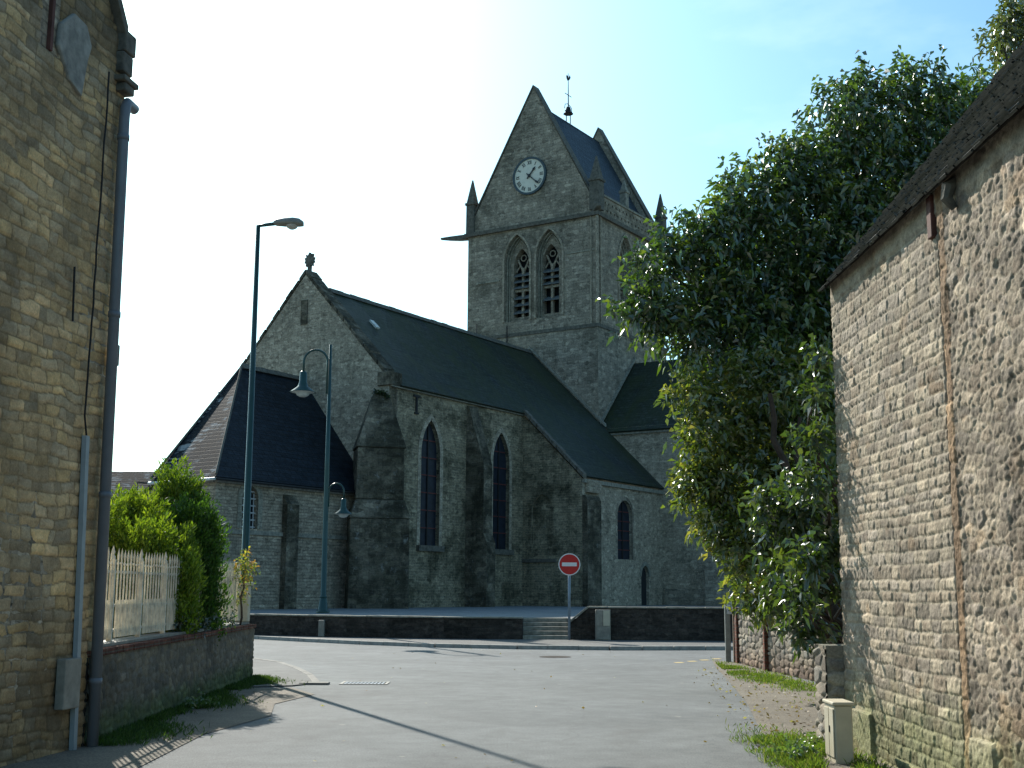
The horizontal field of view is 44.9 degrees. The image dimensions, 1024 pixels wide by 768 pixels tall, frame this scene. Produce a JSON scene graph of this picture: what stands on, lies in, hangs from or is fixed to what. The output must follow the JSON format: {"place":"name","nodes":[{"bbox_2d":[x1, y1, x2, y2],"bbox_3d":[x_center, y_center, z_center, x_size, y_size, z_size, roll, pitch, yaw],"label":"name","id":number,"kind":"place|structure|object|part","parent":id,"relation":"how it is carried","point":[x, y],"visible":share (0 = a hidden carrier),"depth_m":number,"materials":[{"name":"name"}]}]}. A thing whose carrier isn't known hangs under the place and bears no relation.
{"place":"outdoors","nodes":[
{"label":"outdoors","id":0,"kind":"place"},
{"bbox_2d":[111,471,154,503],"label":"stone house","id":1,"kind":"structure","parent":0,"point":[127,480],"depth_m":73.19,"materials":[{"name":"stone"}]},
{"bbox_2d":[251,659,311,687],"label":"footpath","id":2,"kind":"structure","parent":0,"point":[272,668],"depth_m":22.90,"materials":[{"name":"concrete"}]},
{"bbox_2d":[241,217,303,578],"bbox_3d":[-4.561,1.047,23.417,0.972,8.690,0.280,0,-9,0],"label":"street lamp","id":3,"kind":"object","parent":2,"relation":"on","point":[291,223],"visible":0.81,"depth_m":23.56,"materials":[{"name":"metal"}]},
{"bbox_2d":[138,639,815,767],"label":"road","id":4,"kind":"structure","parent":0,"point":[470,712],"depth_m":15.86,"materials":[{"name":"grey asphalt"}]},
{"bbox_2d":[0,0,138,766],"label":"stone building","id":5,"kind":"structure","parent":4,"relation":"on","point":[60,60],"depth_m":11.99,"materials":[{"name":"stone"}]},
{"bbox_2d":[54,657,81,709],"bbox_3d":[-4.323,2.918,12.081,0.100,0.480,0.310,-1,-9,9],"label":"meter box","id":6,"kind":"object","parent":5,"relation":"attached to","point":[68,682],"visible":1,"depth_m":11.98,"materials":[{"name":"grey metal"}]},
{"bbox_2d":[72,267,75,320],"bbox_3d":[-4.377,-0.899,12.383,0.024,0.551,0.052,-1,-9,9],"label":"iron rod","id":7,"kind":"object","parent":5,"relation":"attached to","point":[73,293],"visible":1,"depth_m":12.38,"materials":[{"name":"black metal"}]},
{"bbox_2d":[69,435,89,749],"bbox_3d":[-4.318,2.064,12.378,0.050,3.100,0.185,-1,-9,9],"label":"cable cover","id":8,"kind":"object","parent":5,"relation":"attached to","point":[73,732],"visible":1,"depth_m":12.38,"materials":[{"name":"grey metal"}]},
{"bbox_2d":[84,72,109,434],"bbox_3d":[-4.309,-1.403,12.867,0.022,3.908,0.094,-1,-9,9],"label":"cable","id":9,"kind":"object","parent":5,"relation":"attached to","point":[88,364],"visible":1,"depth_m":12.84,"materials":[{"name":"black metal"}]},
{"bbox_2d":[86,98,138,746],"bbox_3d":[-4.201,0.269,12.990,0.130,6.845,0.281,-1,-9,9],"label":"drainpipe","id":10,"kind":"object","parent":5,"relation":"attached to","point":[128,106],"visible":1,"depth_m":12.89,"materials":[{"name":"grey plastic"}]},
{"bbox_2d":[0,688,312,767],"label":"gravel verge","id":11,"kind":"structure","parent":4,"relation":"on","point":[129,756],"depth_m":13.13,"materials":[{"name":"grey gravel"}]},
{"bbox_2d":[81,622,255,746],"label":"garden wall","id":12,"kind":"structure","parent":11,"relation":"on","point":[144,675],"depth_m":15.61,"materials":[{"name":"stone"}]},
{"bbox_2d":[104,546,240,640],"bbox_3d":[-4.643,2.913,17.362,0.074,1.080,8.867,1,-9,-2],"label":"fence","id":13,"kind":"object","parent":12,"relation":"on","point":[129,616],"visible":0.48,"depth_m":15.38,"materials":[{"name":"white paint"}]},
{"bbox_2d":[172,607,237,637],"bbox_3d":[-4.519,3.528,18.444,0.490,0.473,3.412,0,-9,0],"label":"plant","id":14,"kind":"object","parent":12,"relation":"on","point":[204,625],"visible":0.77,"depth_m":18.26,"materials":[{"name":"green plant"}]},
{"bbox_2d":[235,582,253,621],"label":"gate pillar","id":15,"kind":"structure","parent":12,"relation":"on","point":[246,612],"depth_m":21.76,"materials":[{"name":"white concrete"}]},
{"bbox_2d":[232,546,260,624],"bbox_3d":[-4.564,3.465,21.168,0.529,1.398,0.630,0,-9,0],"label":"golden shrub","id":16,"kind":"object","parent":12,"relation":"on","point":[251,565],"visible":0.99,"depth_m":21.10,"materials":[{"name":"yellow plant"}]},
{"bbox_2d":[86,674,307,745],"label":"grass","id":17,"kind":"structure","parent":11,"relation":"on","point":[152,724],"depth_m":14.67,"materials":[{"name":"green plant"}]},
{"bbox_2d":[185,688,220,708],"bbox_3d":[-4.077,4.167,16.350,0.400,0.310,0.632,-9,-13,44],"label":"weed","id":18,"kind":"object","parent":11,"relation":"on","point":[197,699],"visible":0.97,"depth_m":16.34,"materials":[{"name":"green plant"}]},
{"bbox_2d":[253,658,329,684],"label":"kerb","id":19,"kind":"structure","parent":4,"relation":"on","point":[313,679],"depth_m":22.31,"materials":[{"name":"grey concrete"}]},
{"bbox_2d":[339,681,389,684],"bbox_3d":[-2.476,5.038,20.882,0.800,0.012,0.550,0,-9,0],"label":"drain grate","id":20,"kind":"object","parent":4,"relation":"on","point":[362,683],"visible":1,"depth_m":20.78,"materials":[{"name":"metal"}]},
{"bbox_2d":[254,635,732,649],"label":"kerb","id":21,"kind":"structure","parent":4,"relation":"on","point":[541,647],"depth_m":33.06,"materials":[{"name":"concrete"}]},
{"bbox_2d":[253,648,853,765],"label":"leaf litter","id":22,"kind":"object","parent":4,"relation":"on","point":[794,722],"visible":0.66,"depth_m":17.02,"materials":[{"name":"brown plant"}]},
{"bbox_2d":[539,656,569,657],"bbox_3d":[1.016,6.434,29.244,0.760,0.008,0.760,0,-9,0],"label":"manhole cover","id":23,"kind":"object","parent":4,"relation":"on","point":[555,656],"visible":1,"depth_m":29.28,"materials":[{"name":"metal"}]},
{"bbox_2d":[595,44,1004,511],"bbox_3d":[6.530,-0.665,22.823,11.524,12.052,4.197,5,-10,-25],"label":"evergreen tree","id":24,"kind":"object","parent":4,"relation":"on","point":[731,298],"visible":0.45,"depth_m":21.25,"materials":[{"name":"green plant"}]},
{"bbox_2d":[712,660,893,767],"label":"gravel verge","id":25,"kind":"structure","parent":4,"relation":"on","point":[780,718],"depth_m":17.23,"materials":[{"name":"grey gravel"}]},
{"bbox_2d":[724,595,736,661],"bbox_3d":[4.881,5.457,27.653,0.260,1.460,0.145,0,-9,0],"label":"post","id":26,"kind":"object","parent":25,"relation":"on","point":[727,612],"visible":0.47,"depth_m":27.62,"materials":[{"name":"metal"}]},
{"bbox_2d":[712,659,816,705],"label":"grass","id":27,"kind":"structure","parent":25,"relation":"on","point":[768,676],"depth_m":22.11,"materials":[{"name":"green plant"}]},
{"bbox_2d":[733,607,826,680],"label":"boundary wall","id":28,"kind":"structure","parent":25,"relation":"on","point":[762,650],"depth_m":24.55,"materials":[{"name":"stone"}]},
{"bbox_2d":[766,731,824,760],"bbox_3d":[2.701,3.467,11.803,0.524,0.334,0.847,-3,-10,17],"label":"weed","id":29,"kind":"object","parent":25,"relation":"on","point":[801,747],"visible":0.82,"depth_m":11.70,"materials":[{"name":"green plant"}]},
{"bbox_2d":[725,721,894,767],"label":"grass","id":30,"kind":"structure","parent":25,"relation":"on","point":[815,758],"depth_m":11.86,"materials":[{"name":"green plant"}]},
{"bbox_2d":[813,644,845,740],"bbox_3d":[3.416,3.278,13.102,0.334,1.020,0.485,0,-9,0],"label":"wall stub","id":31,"kind":"object","parent":25,"relation":"on","point":[829,669],"depth_m":12.96,"materials":[{"name":"stone"}]},
{"bbox_2d":[822,699,854,763],"bbox_3d":[3.087,3.277,11.702,0.212,0.565,0.411,0,-9,0],"label":"electricity box","id":32,"kind":"object","parent":25,"relation":"on","point":[838,730],"visible":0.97,"depth_m":11.55,"materials":[{"name":"beige plastic"}]},
{"bbox_2d":[824,706,834,757],"bbox_3d":[2.995,3.278,11.696,0.011,0.440,0.320,0,-9,0],"label":"door","id":33,"kind":"structure","parent":32,"relation":"in","point":[828,712],"depth_m":11.68,"materials":[{"name":"beige plastic"}]},
{"bbox_2d":[971,0,1023,73],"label":"background tree","id":34,"kind":"object","parent":4,"relation":"on","point":[1008,40],"visible":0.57,"depth_m":31.96,"materials":[{"name":"green plant"}]},
{"bbox_2d":[224,605,755,621],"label":"terrace","id":35,"kind":"structure","parent":0,"point":[534,611],"depth_m":47.12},
{"bbox_2d":[290,344,351,612],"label":"double lamp","id":36,"kind":"object","parent":35,"relation":"on","point":[302,389],"visible":0.99,"depth_m":43.98,"materials":[{"name":"metal"}]},
{"bbox_2d":[136,75,791,609],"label":"church","id":37,"kind":"structure","parent":35,"relation":"on","point":[506,449],"depth_m":63.26,"materials":[{"name":"stone"}]},
{"bbox_2d":[236,485,262,528],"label":"window","id":38,"kind":"structure","parent":37,"relation":"in","point":[240,502],"depth_m":49.76,"materials":[{"name":"grey glass"}]},
{"bbox_2d":[416,414,443,551],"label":"window","id":39,"kind":"structure","parent":37,"relation":"in","point":[427,452],"depth_m":58.09,"materials":[{"name":"grey glass"}]},
{"bbox_2d":[490,427,513,554],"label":"window","id":40,"kind":"structure","parent":37,"relation":"in","point":[498,457],"depth_m":63.26,"materials":[{"name":"grey glass"}]},
{"bbox_2d":[502,232,531,322],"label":"belfry window","id":41,"kind":"structure","parent":37,"relation":"in","point":[523,287],"depth_m":78.42,"materials":[{"name":"stone"}]},
{"bbox_2d":[534,227,563,318],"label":"belfry window","id":42,"kind":"structure","parent":37,"relation":"in","point":[540,258],"depth_m":77.26,"materials":[{"name":"stone"}]},
{"bbox_2d":[615,496,634,559],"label":"window","id":43,"kind":"structure","parent":37,"relation":"in","point":[622,514],"depth_m":66.70,"materials":[{"name":"grey glass"}]},
{"bbox_2d":[618,233,633,316],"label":"belfry window","id":44,"kind":"structure","parent":37,"relation":"in","point":[622,243],"depth_m":78.74,"materials":[{"name":"stone"}]},
{"bbox_2d":[634,241,647,329],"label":"belfry window","id":45,"kind":"structure","parent":37,"relation":"in","point":[637,247],"depth_m":80.56,"materials":[{"name":"stone"}]},
{"bbox_2d":[641,568,645,604],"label":"door","id":46,"kind":"structure","parent":37,"relation":"in","point":[643,578],"depth_m":68.16,"materials":[{"name":"wood"}]},
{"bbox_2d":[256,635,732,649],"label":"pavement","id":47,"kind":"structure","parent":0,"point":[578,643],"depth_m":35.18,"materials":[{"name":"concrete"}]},
{"bbox_2d":[318,620,324,636],"bbox_3d":[-5.829,7.490,38.013,0.180,0.500,0.260,0,-9,0],"label":"marker stone","id":48,"kind":"object","parent":47,"relation":"on","point":[321,628],"visible":1,"depth_m":37.89,"materials":[{"name":"grey stone"}]},
{"bbox_2d":[523,618,567,639],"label":"stone steps","id":49,"kind":"structure","parent":47,"relation":"on","point":[547,628],"depth_m":37.40,"materials":[{"name":"grey stone"}]},
{"bbox_2d":[558,553,579,639],"bbox_3d":[1.699,6.279,36.646,0.650,2.525,0.122,0,-9,3],"label":"no entry sign","id":50,"kind":"object","parent":47,"relation":"on","point":[569,564],"visible":1,"depth_m":36.72,"materials":[{"name":"metal"}]},
{"bbox_2d":[595,610,610,639],"bbox_3d":[2.683,7.110,36.600,0.440,0.880,0.308,0,-9,0],"label":"meter cabinet","id":51,"kind":"object","parent":47,"relation":"on","point":[602,624],"visible":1,"depth_m":36.46,"materials":[{"name":"beige plastic"}]},
{"bbox_3d":[2.576,6.889,36.491,0.175,0.440,0.017,0,-9,0],"label":"door","id":52,"kind":"part","parent":51,"relation":"part of","materials":[{"name":"grey metal"}]},
{"bbox_3d":[2.682,7.313,36.422,0.390,0.360,0.017,0,-9,0],"label":"door","id":53,"kind":"part","parent":51,"relation":"part of","materials":[{"name":"grey metal"}]},
{"bbox_3d":[2.781,6.889,36.490,0.195,0.440,0.020,0,-9,0],"label":"door","id":54,"kind":"part","parent":51,"relation":"part of","materials":[{"name":"beige plastic"}]},
{"bbox_2d":[112,0,1022,471],"label":"sky","id":55,"kind":"structure","parent":0,"point":[370,124],"materials":[{"name":"white"}]},
{"bbox_2d":[818,41,1023,767],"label":"stone barn","id":56,"kind":"structure","parent":0,"point":[925,281],"depth_m":10.24,"materials":[{"name":"stone"},{"name":"roof tile"}]},
{"label":"ground","id":57,"kind":"structure","parent":0,"visible":0},
{"bbox_2d":[226,614,522,638],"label":"terrace wall","id":58,"kind":"structure","parent":57,"relation":"on","point":[434,627],"depth_m":37.42,"materials":[{"name":"stone"}]},
{"bbox_2d":[570,606,820,640],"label":"terrace wall","id":59,"kind":"structure","parent":57,"relation":"on","point":[675,623],"depth_m":36.61,"materials":[{"name":"stone"}]},
{"bbox_2d":[653,333,843,663],"bbox_3d":[3.487,1.640,17.448,3.649,5.780,8.452,-4,-10,24],"label":"laurel shrub","id":60,"kind":"object","parent":57,"relation":"on","point":[786,504],"visible":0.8,"depth_m":18.57,"materials":[{"name":"green plant"}]},
{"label":"garden ground","id":61,"kind":"structure","parent":0,"visible":0},
{"bbox_2d":[104,482,214,649],"bbox_3d":[-5.413,2.624,17.585,2.625,2.622,2.622,0,-9,0],"label":"thuja shrub","id":62,"kind":"object","parent":61,"relation":"on","point":[135,526],"visible":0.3,"depth_m":17.17,"materials":[{"name":"green plant"}]},
{"bbox_2d":[143,454,206,515],"bbox_3d":[-5.366,2.568,19.518,1.321,2.958,1.682,5,-11,-29],"label":"thuja shrub","id":63,"kind":"object","parent":61,"relation":"on","point":[177,484],"visible":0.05,"depth_m":19.51,"materials":[{"name":"green plant"}]},
{"bbox_2d":[164,488,237,645],"bbox_3d":[-4.860,2.850,19.023,1.333,2.649,1.657,0,-9,0],"label":"thuja shrub","id":64,"kind":"object","parent":61,"relation":"on","point":[201,515],"visible":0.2,"depth_m":18.75,"materials":[{"name":"green plant"}]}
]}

